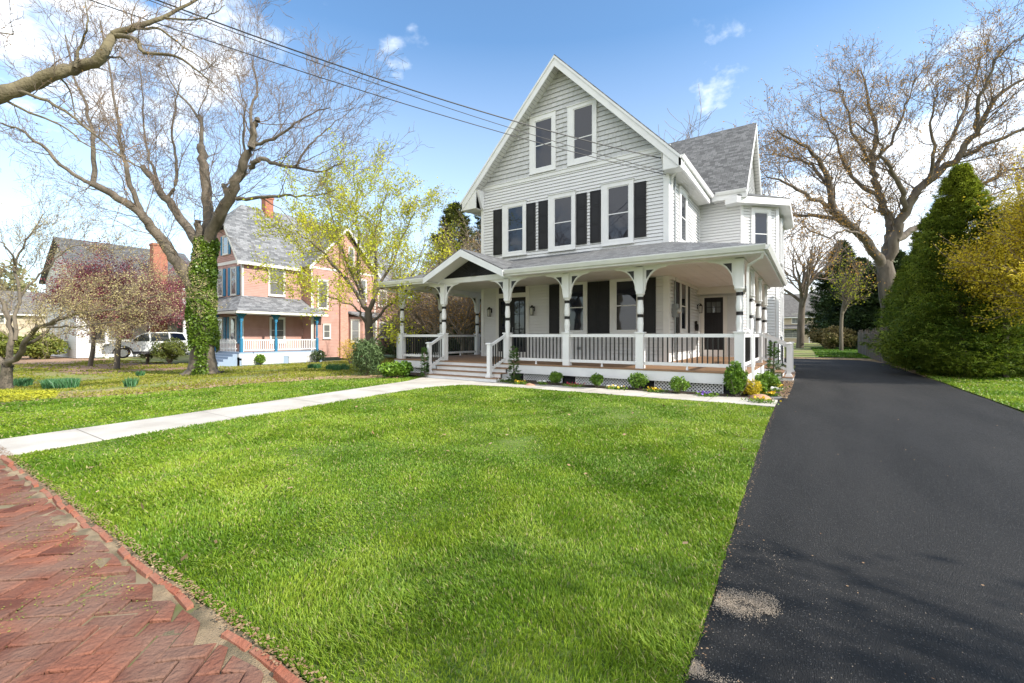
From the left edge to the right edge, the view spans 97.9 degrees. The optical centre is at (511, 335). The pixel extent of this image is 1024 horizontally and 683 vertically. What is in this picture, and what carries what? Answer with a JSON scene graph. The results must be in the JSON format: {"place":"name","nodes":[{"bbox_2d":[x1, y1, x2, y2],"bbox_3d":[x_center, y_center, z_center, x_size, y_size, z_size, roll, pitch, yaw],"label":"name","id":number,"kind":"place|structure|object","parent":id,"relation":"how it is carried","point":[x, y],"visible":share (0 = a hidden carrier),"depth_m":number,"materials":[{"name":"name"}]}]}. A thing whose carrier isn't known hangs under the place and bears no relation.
{"place":"outdoors","nodes":[
{"label":"outdoors","id":0,"kind":"place"},
{"bbox_2d":[0,291,45,340],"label":"distant house","id":1,"kind":"structure","parent":0,"point":[24,330],"depth_m":54.83,"materials":[{"name":"beige paint"}]},
{"bbox_2d":[0,465,268,682],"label":"brick pavement","id":2,"kind":"structure","parent":0,"point":[28,573],"depth_m":2.18,"materials":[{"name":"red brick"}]},
{"bbox_2d":[0,487,158,646],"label":"moss","id":3,"kind":"object","parent":2,"relation":"on","point":[65,573],"visible":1,"depth_m":2.49,"materials":[{"name":"green plant"}]},
{"bbox_2d":[0,457,305,682],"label":"sand drift","id":4,"kind":"object","parent":2,"relation":"on","point":[211,630],"visible":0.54,"depth_m":2.36,"materials":[{"name":"beige sand"}]},
{"bbox_2d":[0,376,422,438],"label":"lawn","id":5,"kind":"structure","parent":0,"point":[150,404],"depth_m":8.95,"materials":[{"name":"green plant"}]},
{"bbox_2d":[4,375,398,403],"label":"leaf litter","id":6,"kind":"object","parent":5,"relation":"on","point":[195,386],"visible":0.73,"depth_m":11.61,"materials":[{"name":"brown plant"}]},
{"bbox_2d":[77,375,398,397],"bbox_3d":[-7.171,1.372,13.020,8.028,0.120,2.768,0,0,-31],"label":"leaf strip","id":7,"kind":"object","parent":5,"relation":"on","point":[345,377],"visible":0.24,"depth_m":13.59,"materials":[{"name":"plant"}]},
{"bbox_2d":[346,336,386,374],"bbox_3d":[-4.819,0.675,14.868,1.296,1.342,1.186,0,0,12],"label":"bush","id":8,"kind":"object","parent":7,"relation":"on","point":[361,347],"visible":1,"depth_m":14.67,"materials":[{"name":"green plant"}]},
{"bbox_2d":[377,360,407,376],"bbox_3d":[-3.738,1.032,14.015,0.837,0.593,0.912,0,0,34],"label":"hydrangea shrub","id":9,"kind":"object","parent":7,"relation":"on","point":[391,369],"visible":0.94,"depth_m":13.78,"materials":[{"name":"green plant"}]},
{"bbox_2d":[0,377,777,455],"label":"path","id":10,"kind":"structure","parent":0,"point":[20,445],"depth_m":8.26,"materials":[{"name":"concrete"}]},
{"bbox_2d":[7,384,773,682],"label":"lawn","id":11,"kind":"structure","parent":0,"point":[508,442],"depth_m":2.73,"materials":[{"name":"green plant"}]},
{"bbox_2d":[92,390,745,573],"bbox_3d":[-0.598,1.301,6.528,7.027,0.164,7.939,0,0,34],"label":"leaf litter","id":12,"kind":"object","parent":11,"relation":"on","point":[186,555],"visible":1,"depth_m":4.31,"materials":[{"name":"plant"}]},
{"bbox_2d":[0,0,1023,297],"label":"sky","id":13,"kind":"structure","parent":0,"point":[650,57],"materials":[{"name":"blue"}]},
{"bbox_2d":[4,343,1023,682],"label":"ground","id":14,"kind":"structure","parent":0,"point":[806,351],"depth_m":21.19,"materials":[{"name":"green plant"}]},
{"bbox_2d":[0,331,15,358],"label":"hedge bush","id":15,"kind":"object","parent":14,"relation":"on","point":[2,348],"visible":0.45,"depth_m":36.01,"materials":[{"name":"green plant"}]},
{"bbox_2d":[13,377,35,386],"bbox_3d":[-18.683,1.749,17.045,0.761,0.364,0.824,0,0,-15],"label":"daffodil bed","id":16,"kind":"object","parent":14,"relation":"on","point":[24,382],"visible":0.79,"depth_m":16.84,"materials":[{"name":"green plant"}]},
{"bbox_2d":[0,389,59,401],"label":"ground cover","id":17,"kind":"object","parent":14,"relation":"on","point":[29,394],"visible":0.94,"depth_m":10.60,"materials":[{"name":"yellow plant"}]},
{"bbox_2d":[4,331,69,358],"bbox_3d":[-38.549,0.759,36.253,3.611,2.453,3.653,0,0,34],"label":"hedge bush","id":18,"kind":"object","parent":14,"relation":"on","point":[34,350],"visible":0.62,"depth_m":35.74,"materials":[{"name":"green plant"}]},
{"bbox_2d":[38,377,80,389],"bbox_3d":[-13.995,1.469,13.825,2.673,0.480,0.864,0,0,34],"label":"daffodil bed","id":19,"kind":"object","parent":14,"relation":"on","point":[55,383],"visible":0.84,"depth_m":13.26,"materials":[{"name":"green plant"}]},
{"bbox_2d":[27,263,155,365],"bbox_3d":[-25.026,-1.287,27.846,6.434,6.413,6.646,0,0,34],"label":"plum tree","id":20,"kind":"object","parent":14,"relation":"on","point":[91,355],"visible":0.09,"depth_m":27.15,"materials":[{"name":"purple plant"}]},
{"bbox_2d":[5,356,218,373],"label":"gravel drive","id":21,"kind":"structure","parent":14,"relation":"on","point":[28,360],"depth_m":29.11,"materials":[{"name":"stone"}]},
{"bbox_2d":[42,233,185,368],"bbox_3d":[-22.295,-1.829,25.532,6.349,7.487,5.979,0,0,34],"label":"plum tree","id":22,"kind":"object","parent":21,"relation":"on","point":[87,271],"visible":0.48,"depth_m":24.66,"materials":[{"name":"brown plant"}]},
{"bbox_2d":[102,332,189,357],"bbox_3d":[-23.659,0.566,29.244,4.700,1.652,1.950,0,0,-39],"label":"parked car","id":23,"kind":"object","parent":21,"relation":"on","point":[144,343],"visible":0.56,"depth_m":28.49,"materials":[{"name":"white paint"}]},
{"bbox_2d":[0,160,227,388],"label":"dogwood tree","id":24,"kind":"object","parent":14,"relation":"on","point":[6,371],"visible":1,"depth_m":15.44,"materials":[{"name":"brown plant"}]},
{"bbox_2d":[39,237,189,357],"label":"white house","id":25,"kind":"structure","parent":14,"relation":"on","point":[79,348],"depth_m":39.82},
{"bbox_2d":[0,0,255,235],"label":"maple tree","id":26,"kind":"object","parent":14,"relation":"on","point":[35,81],"visible":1,"depth_m":6.12,"materials":[{"name":"brown plant"}]},
{"bbox_2d":[0,455,303,682],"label":"brick edging","id":27,"kind":"object","parent":14,"relation":"on","point":[282,673],"visible":0.61,"depth_m":2.48,"materials":[{"name":"red brick"}]},
{"bbox_2d":[114,255,190,363],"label":"plum tree","id":28,"kind":"object","parent":14,"relation":"on","point":[179,288],"visible":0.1,"depth_m":29.86,"materials":[{"name":"purple plant"}]},
{"bbox_2d":[0,446,332,682],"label":"leaf litter","id":29,"kind":"object","parent":14,"relation":"on","point":[267,636],"visible":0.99,"depth_m":2.39,"materials":[{"name":"brown plant"}]},
{"bbox_2d":[148,337,189,363],"bbox_3d":[-22.569,0.969,29.488,2.536,1.860,2.541,0,0,-17],"label":"clipped shrub","id":30,"kind":"object","parent":14,"relation":"on","point":[179,350],"visible":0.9,"depth_m":28.95,"materials":[{"name":"green plant"}]},
{"bbox_2d":[0,357,417,399],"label":"thin grass","id":31,"kind":"structure","parent":14,"relation":"on","point":[157,377],"depth_m":17.54,"materials":[{"name":"green plant"}]},
{"bbox_2d":[0,0,432,375],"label":"ivy clad tree","id":32,"kind":"object","parent":14,"relation":"on","point":[202,341],"visible":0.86,"depth_m":19.75,"materials":[{"name":"brown plant"}]},
{"bbox_2d":[180,198,406,366],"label":"pink house","id":33,"kind":"structure","parent":14,"relation":"on","point":[261,318],"depth_m":31.44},
{"bbox_2d":[217,269,223,296],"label":"window","id":34,"kind":"structure","parent":33,"relation":"in","point":[220,277],"depth_m":31.14,"materials":[{"name":"white"}]},
{"bbox_2d":[229,316,236,343],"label":"window","id":35,"kind":"structure","parent":33,"relation":"in","point":[232,319],"depth_m":30.10,"materials":[{"name":"white glass"}]},
{"bbox_2d":[230,266,236,295],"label":"window","id":36,"kind":"structure","parent":33,"relation":"in","point":[233,270],"depth_m":30.10,"materials":[{"name":"white"}]},
{"bbox_2d":[268,268,284,296],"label":"window","id":37,"kind":"structure","parent":33,"relation":"in","point":[280,293],"depth_m":31.35,"materials":[{"name":"white"}]},
{"bbox_2d":[269,317,285,343],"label":"window","id":38,"kind":"structure","parent":33,"relation":"in","point":[281,320],"depth_m":31.53,"materials":[{"name":"white glass"}]},
{"bbox_2d":[317,279,328,309],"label":"window","id":39,"kind":"structure","parent":33,"relation":"in","point":[324,305],"depth_m":33.23,"materials":[{"name":"white"}]},
{"bbox_2d":[351,319,359,342],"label":"window","id":40,"kind":"structure","parent":33,"relation":"in","point":[355,323],"depth_m":34.96,"materials":[{"name":"white glass"}]},
{"bbox_2d":[337,337,358,363],"bbox_3d":[-10.205,0.951,28.022,1.764,1.770,1.687,0,0,34],"label":"forsythia shrub","id":41,"kind":"object","parent":14,"relation":"on","point":[348,356],"visible":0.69,"depth_m":27.89,"materials":[{"name":"yellow plant"}]},
{"bbox_2d":[239,128,464,367],"bbox_3d":[-5.435,-3.254,16.778,7.530,9.328,5.944,0,0,-4],"label":"budding tree","id":42,"kind":"object","parent":14,"relation":"on","point":[371,249],"visible":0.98,"depth_m":16.24,"materials":[{"name":"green plant"}]},
{"bbox_2d":[396,360,414,376],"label":"hydrangea shrub","id":43,"kind":"object","parent":14,"relation":"on","point":[408,370],"visible":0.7,"depth_m":14.04,"materials":[{"name":"green plant"}]},
{"bbox_2d":[353,262,459,357],"bbox_3d":[-6.588,-1.650,29.808,8.086,6.817,6.715,0,0,34],"label":"bare tree","id":44,"kind":"object","parent":14,"relation":"on","point":[421,323],"visible":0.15,"depth_m":28.69,"materials":[{"name":"grey plant"}]},
{"bbox_2d":[387,313,459,357],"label":"yew tree","id":45,"kind":"object","parent":14,"relation":"on","point":[409,328],"visible":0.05,"depth_m":33.12,"materials":[{"name":"green plant"}]},
{"bbox_2d":[419,347,429,376],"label":"slim arborvitae","id":46,"kind":"object","parent":14,"relation":"on","point":[422,356],"visible":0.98,"depth_m":13.79,"materials":[{"name":"green plant"}]},
{"bbox_2d":[375,262,480,334],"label":"bare tree","id":47,"kind":"object","parent":14,"relation":"on","point":[420,319],"visible":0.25,"depth_m":27.85,"materials":[{"name":"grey plant"}]},
{"bbox_2d":[391,226,480,354],"bbox_3d":[-2.397,-3.051,26.627,8.813,9.326,9.327,0,0,12],"label":"bare tree","id":48,"kind":"object","parent":14,"relation":"on","point":[451,296],"visible":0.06,"depth_m":27.47,"materials":[{"name":"grey plant"}]},
{"bbox_2d":[391,211,480,354],"bbox_3d":[-3.186,-3.872,35.182,12.166,11.265,11.351,0,0,34],"label":"bare tree","id":49,"kind":"object","parent":14,"relation":"on","point":[453,249],"visible":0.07,"depth_m":33.15,"materials":[{"name":"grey plant"}]},
{"bbox_2d":[410,200,478,334],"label":"pine tree","id":50,"kind":"object","parent":14,"relation":"on","point":[448,216],"visible":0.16,"depth_m":38.61,"materials":[{"name":"green plant"}]},
{"bbox_2d":[409,293,480,354],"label":"bare tree","id":51,"kind":"object","parent":14,"relation":"on","point":[468,323],"visible":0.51,"depth_m":24.67,"materials":[{"name":"brown plant"}]},
{"bbox_2d":[472,215,480,252],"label":"pine tree","id":52,"kind":"object","parent":14,"relation":"on","point":[479,224],"visible":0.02,"depth_m":41.13,"materials":[{"name":"green plant"}]},
{"bbox_2d":[506,346,522,382],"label":"slim arborvitae","id":53,"kind":"object","parent":14,"relation":"on","point":[514,369],"visible":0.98,"depth_m":12.03,"materials":[{"name":"green plant"}]},
{"bbox_2d":[376,54,795,393],"bbox_3d":[4.967,-4.150,19.184,12.290,11.300,17.390,0,0,34],"label":"farmhouse","id":54,"kind":"object","parent":14,"relation":"on","point":[581,268],"visible":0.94,"depth_m":15.06,"materials":[{"name":"grey wood"}]},
{"bbox_2d":[90,0,665,174],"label":"power cable","id":55,"kind":"object","parent":54,"relation":"attached to","point":[365,91],"visible":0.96,"depth_m":10.13,"materials":[{"name":"black metal"}]},
{"bbox_2d":[149,0,663,171],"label":"power cable","id":56,"kind":"object","parent":54,"relation":"attached to","point":[394,89],"visible":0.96,"depth_m":10.32,"materials":[{"name":"black metal"}]},
{"bbox_2d":[156,0,660,158],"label":"power cable","id":57,"kind":"object","parent":54,"relation":"attached to","point":[398,85],"visible":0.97,"depth_m":10.47,"materials":[{"name":"black metal"}]},
{"bbox_2d":[499,298,511,351],"bbox_3d":[-0.247,-0.430,17.166,0.610,2.060,0.044,0,0,34],"label":"door","id":58,"kind":"structure","parent":54,"relation":"in","point":[502,306],"depth_m":17.24,"materials":[{"name":"black paint"}]},
{"bbox_2d":[501,199,526,257],"bbox_3d":[0.081,-4.053,16.910,1.120,2.045,0.104,0,0,34],"label":"window","id":59,"kind":"structure","parent":54,"relation":"in","point":[513,213],"depth_m":16.91,"materials":[{"name":"white glass"}]},
{"bbox_2d":[512,297,525,351],"bbox_3d":[0.252,-0.430,16.798,0.610,2.060,0.100,0,0,34],"label":"door","id":60,"kind":"structure","parent":54,"relation":"in","point":[518,303],"depth_m":16.79,"materials":[{"name":"black paint"}]},
{"bbox_2d":[528,109,556,175],"bbox_3d":[1.107,-7.002,16.223,1.130,2.125,0.104,0,0,34],"label":"window","id":61,"kind":"structure","parent":54,"relation":"in","point":[542,158],"depth_m":16.22,"materials":[{"name":"white glass"}]},
{"bbox_2d":[547,190,575,252],"bbox_3d":[1.755,-4.043,15.789,1.110,2.065,0.104,0,0,34],"label":"window","id":62,"kind":"structure","parent":54,"relation":"in","point":[562,205],"depth_m":15.78,"materials":[{"name":"white glass"}]},
{"bbox_2d":[559,281,587,333],"bbox_3d":[2.133,-0.983,15.536,1.100,1.885,0.104,0,0,34],"label":"window","id":63,"kind":"structure","parent":54,"relation":"in","point":[578,303],"depth_m":15.46,"materials":[{"name":"white glass"}]},
{"bbox_2d":[566,98,596,166],"bbox_3d":[2.403,-6.982,15.355,1.130,2.105,0.104,0,0,34],"label":"window","id":64,"kind":"structure","parent":54,"relation":"in","point":[581,116],"depth_m":15.35,"materials":[{"name":"white glass"}]},
{"bbox_2d":[600,177,634,246],"bbox_3d":[3.455,-4.037,14.652,1.140,2.095,0.104,0,0,34],"label":"window","id":65,"kind":"structure","parent":54,"relation":"in","point":[617,197],"depth_m":14.64,"materials":[{"name":"white glass"}]},
{"bbox_2d":[610,278,637,333],"bbox_3d":[3.704,-0.993,14.485,1.140,1.905,0.104,0,0,34],"label":"window","id":66,"kind":"structure","parent":54,"relation":"in","point":[623,297],"depth_m":14.54,"materials":[{"name":"white glass"}]},
{"bbox_2d":[678,185,688,241],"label":"window","id":67,"kind":"structure","parent":54,"relation":"in","point":[683,195],"depth_m":15.15,"materials":[{"name":"white glass"}]},
{"bbox_2d":[678,283,688,333],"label":"window","id":68,"kind":"structure","parent":54,"relation":"in","point":[683,288],"depth_m":15.27,"materials":[{"name":"white glass"}]},
{"bbox_2d":[704,297,722,349],"bbox_3d":[7.864,-0.480,17.392,0.720,2.040,0.044,0,0,34],"label":"door","id":69,"kind":"structure","parent":54,"relation":"in","point":[713,307],"depth_m":17.39,"materials":[{"name":"black paint"}]},
{"bbox_2d":[750,207,771,243],"bbox_3d":[9.498,-3.897,17.005,0.853,1.955,0.473,0,0,13],"label":"window","id":70,"kind":"structure","parent":54,"relation":"in","point":[760,220],"depth_m":17.00,"materials":[{"name":"white glass"}]},
{"bbox_2d":[779,218,783,266],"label":"window","id":71,"kind":"structure","parent":54,"relation":"in","point":[781,219],"depth_m":18.27,"materials":[{"name":"white glass"}]},
{"bbox_2d":[779,291,783,336],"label":"window","id":72,"kind":"structure","parent":54,"relation":"in","point":[781,292],"depth_m":18.27,"materials":[{"name":"white glass"}]},
{"bbox_2d":[503,379,791,397],"bbox_3d":[3.799,1.275,12.523,6.780,0.036,4.560,0,0,34],"label":"garden bed","id":73,"kind":"object","parent":14,"relation":"on","point":[548,382],"visible":0.34,"depth_m":10.78,"materials":[{"name":"brown soil"}]},
{"bbox_2d":[548,371,563,384],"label":"boxwood","id":74,"kind":"object","parent":73,"relation":"on","point":[555,377],"visible":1,"depth_m":11.71,"materials":[{"name":"green plant"}]},
{"bbox_2d":[588,372,603,387],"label":"boxwood","id":75,"kind":"object","parent":73,"relation":"on","point":[596,380],"visible":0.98,"depth_m":11.02,"materials":[{"name":"green plant"}]},
{"bbox_2d":[627,372,649,390],"bbox_3d":[3.021,1.093,10.692,0.503,0.466,0.468,0,0,-1],"label":"boxwood","id":76,"kind":"object","parent":73,"relation":"on","point":[635,379],"visible":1,"depth_m":10.60,"materials":[{"name":"green plant"}]},
{"bbox_2d":[668,376,690,393],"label":"boxwood","id":77,"kind":"object","parent":73,"relation":"on","point":[681,384],"visible":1,"depth_m":9.86,"materials":[{"name":"green plant"}]},
{"bbox_2d":[722,361,750,396],"bbox_3d":[4.811,0.917,9.440,0.680,0.820,0.505,0,0,-4],"label":"euonymus shrub","id":78,"kind":"object","parent":73,"relation":"on","point":[735,381],"visible":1,"depth_m":9.36,"materials":[{"name":"green plant"}]},
{"bbox_2d":[738,378,762,394],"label":"euonymus shrub","id":79,"kind":"object","parent":73,"relation":"on","point":[756,389],"visible":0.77,"depth_m":9.47,"materials":[{"name":"yellow plant"}]},
{"bbox_2d":[741,395,781,404],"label":"pansy clump","id":80,"kind":"object","parent":73,"relation":"on","point":[760,399],"visible":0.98,"depth_m":8.57,"materials":[{"name":"yellow plant"}]},
{"bbox_2d":[755,371,781,388],"bbox_3d":[6.104,1.082,10.697,0.564,0.491,0.602,0,0,10],"label":"juniper shrub","id":81,"kind":"object","parent":73,"relation":"on","point":[773,380],"visible":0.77,"depth_m":10.55,"materials":[{"name":"green plant"}]},
{"bbox_2d":[765,341,782,381],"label":"slim arborvitae","id":82,"kind":"object","parent":73,"relation":"on","point":[771,369],"visible":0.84,"depth_m":12.04,"materials":[{"name":"green plant"}]},
{"bbox_2d":[648,84,723,141],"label":"bare tree","id":83,"kind":"object","parent":14,"relation":"on","point":[689,135],"visible":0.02,"depth_m":33.76,"materials":[{"name":"grey plant"}]},
{"bbox_2d":[791,239,858,344],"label":"pine tree","id":84,"kind":"object","parent":14,"relation":"on","point":[823,285],"visible":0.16,"depth_m":64.47,"materials":[{"name":"green plant"}]},
{"bbox_2d":[784,207,870,347],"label":"bare tree","id":85,"kind":"object","parent":14,"relation":"on","point":[808,279],"visible":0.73,"depth_m":48.60,"materials":[{"name":"brown plant"}]},
{"bbox_2d":[813,256,872,346],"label":"pine tree","id":86,"kind":"object","parent":14,"relation":"on","point":[830,315],"visible":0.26,"depth_m":52.95,"materials":[{"name":"green plant"}]},
{"bbox_2d":[784,357,924,376],"bbox_3d":[14.194,1.302,21.786,7.350,0.001,14.000,0,0,34],"label":"gravel edge","id":87,"kind":"object","parent":14,"relation":"on","point":[850,359],"visible":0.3,"depth_m":25.26,"materials":[{"name":"beige gravel"}]},
{"bbox_2d":[833,247,907,347],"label":"pine tree","id":88,"kind":"object","parent":14,"relation":"on","point":[864,318],"visible":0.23,"depth_m":42.67,"materials":[{"name":"green plant"}]},
{"bbox_2d":[722,0,1023,324],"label":"oak tree","id":89,"kind":"object","parent":14,"relation":"on","point":[894,236],"visible":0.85,"depth_m":29.14,"materials":[{"name":"brown plant"}]},
{"bbox_2d":[858,327,894,365],"bbox_3d":[21.281,0.467,26.360,0.180,1.867,16.713,0,0,34],"label":"wooden fence","id":90,"kind":"object","parent":14,"relation":"on","point":[864,350],"visible":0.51,"depth_m":26.69,"materials":[{"name":"grey wood"}]},
{"bbox_2d":[863,257,905,349],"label":"cypress tree","id":91,"kind":"object","parent":14,"relation":"on","point":[901,269],"visible":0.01,"depth_m":25.25,"materials":[{"name":"green plant"}]},
{"bbox_2d":[876,274,896,329],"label":"cypress tree","id":92,"kind":"object","parent":14,"relation":"on","point":[885,303],"visible":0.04,"depth_m":28.46,"materials":[{"name":"green plant"}]},
{"bbox_2d":[859,216,954,363],"bbox_3d":[18.069,-1.950,19.609,4.620,6.724,4.606,0,0,34],"label":"cypress tree","id":93,"kind":"object","parent":14,"relation":"on","point":[915,235],"visible":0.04,"depth_m":19.87,"materials":[{"name":"green plant"}]},
{"bbox_2d":[871,200,968,370],"bbox_3d":[16.160,-1.914,16.892,3.992,6.739,4.483,0,0,-17],"label":"cypress tree","id":94,"kind":"object","parent":14,"relation":"on","point":[906,285],"visible":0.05,"depth_m":17.36,"materials":[{"name":"green plant"}]},
{"bbox_2d":[784,293,819,342],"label":"distant house","id":95,"kind":"structure","parent":0,"point":[791,305],"depth_m":87.49,"materials":[{"name":"beige"}]},
{"bbox_2d":[688,541,962,682],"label":"sand","id":96,"kind":"structure","parent":0,"point":[695,667],"depth_m":2.28,"materials":[{"name":"beige sand"}]},
{"bbox_2d":[681,358,1023,682],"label":"driveway","id":97,"kind":"structure","parent":0,"point":[852,469],"depth_m":3.01,"materials":[{"name":"black asphalt"}]},
{"bbox_2d":[677,407,775,680],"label":"leaf litter","id":98,"kind":"object","parent":97,"relation":"on","point":[718,571],"visible":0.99,"depth_m":2.38,"materials":[{"name":"brown plant"}]},
{"bbox_2d":[916,371,1023,410],"bbox_3d":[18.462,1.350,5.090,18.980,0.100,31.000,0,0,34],"label":"lawn","id":99,"kind":"structure","parent":0,"point":[988,398],"depth_m":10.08,"materials":[{"name":"green plant"}]},
{"bbox_2d":[867,161,1023,378],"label":"cypress tree","id":100,"kind":"object","parent":99,"relation":"on","point":[960,181],"visible":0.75,"depth_m":13.99,"materials":[{"name":"green plant"}]},
{"bbox_2d":[923,144,1023,331],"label":"golden tree","id":101,"kind":"object","parent":99,"relation":"on","point":[1018,273],"visible":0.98,"depth_m":12.22,"materials":[{"name":"yellow plant"}]},
{"bbox_2d":[930,180,1023,376],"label":"golden tree","id":102,"kind":"object","parent":99,"relation":"on","point":[966,276],"visible":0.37,"depth_m":13.27,"materials":[{"name":"yellow plant"}]},
{"bbox_2d":[945,310,1023,375],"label":"cypress tree","id":103,"kind":"object","parent":99,"relation":"on","point":[989,341],"visible":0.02,"depth_m":14.32,"materials":[{"name":"green plant"}]},
{"label":"back lawn","id":104,"kind":"structure","parent":0,"visible":0},
{"bbox_2d":[807,325,857,348],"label":"clipped shrub","id":105,"kind":"object","parent":104,"relation":"on","point":[825,338],"visible":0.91,"depth_m":42.26,"materials":[{"name":"green plant"}]},
{"bbox_2d":[810,347,870,357],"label":"back grass","id":106,"kind":"structure","parent":104,"relation":"on","point":[836,352],"depth_m":32.83,"materials":[{"name":"green plant"}]},
{"bbox_2d":[827,248,877,350],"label":"young tree","id":107,"kind":"object","parent":104,"relation":"on","point":[846,297],"visible":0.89,"depth_m":38.48,"materials":[{"name":"green plant"}]},
{"label":"terrain","id":108,"kind":"structure","parent":0,"visible":0},
{"bbox_2d":[0,259,815,337],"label":"distant woods","id":109,"kind":"object","parent":108,"relation":"on","point":[12,279],"depth_m":81.07,"materials":[{"name":"plant"}]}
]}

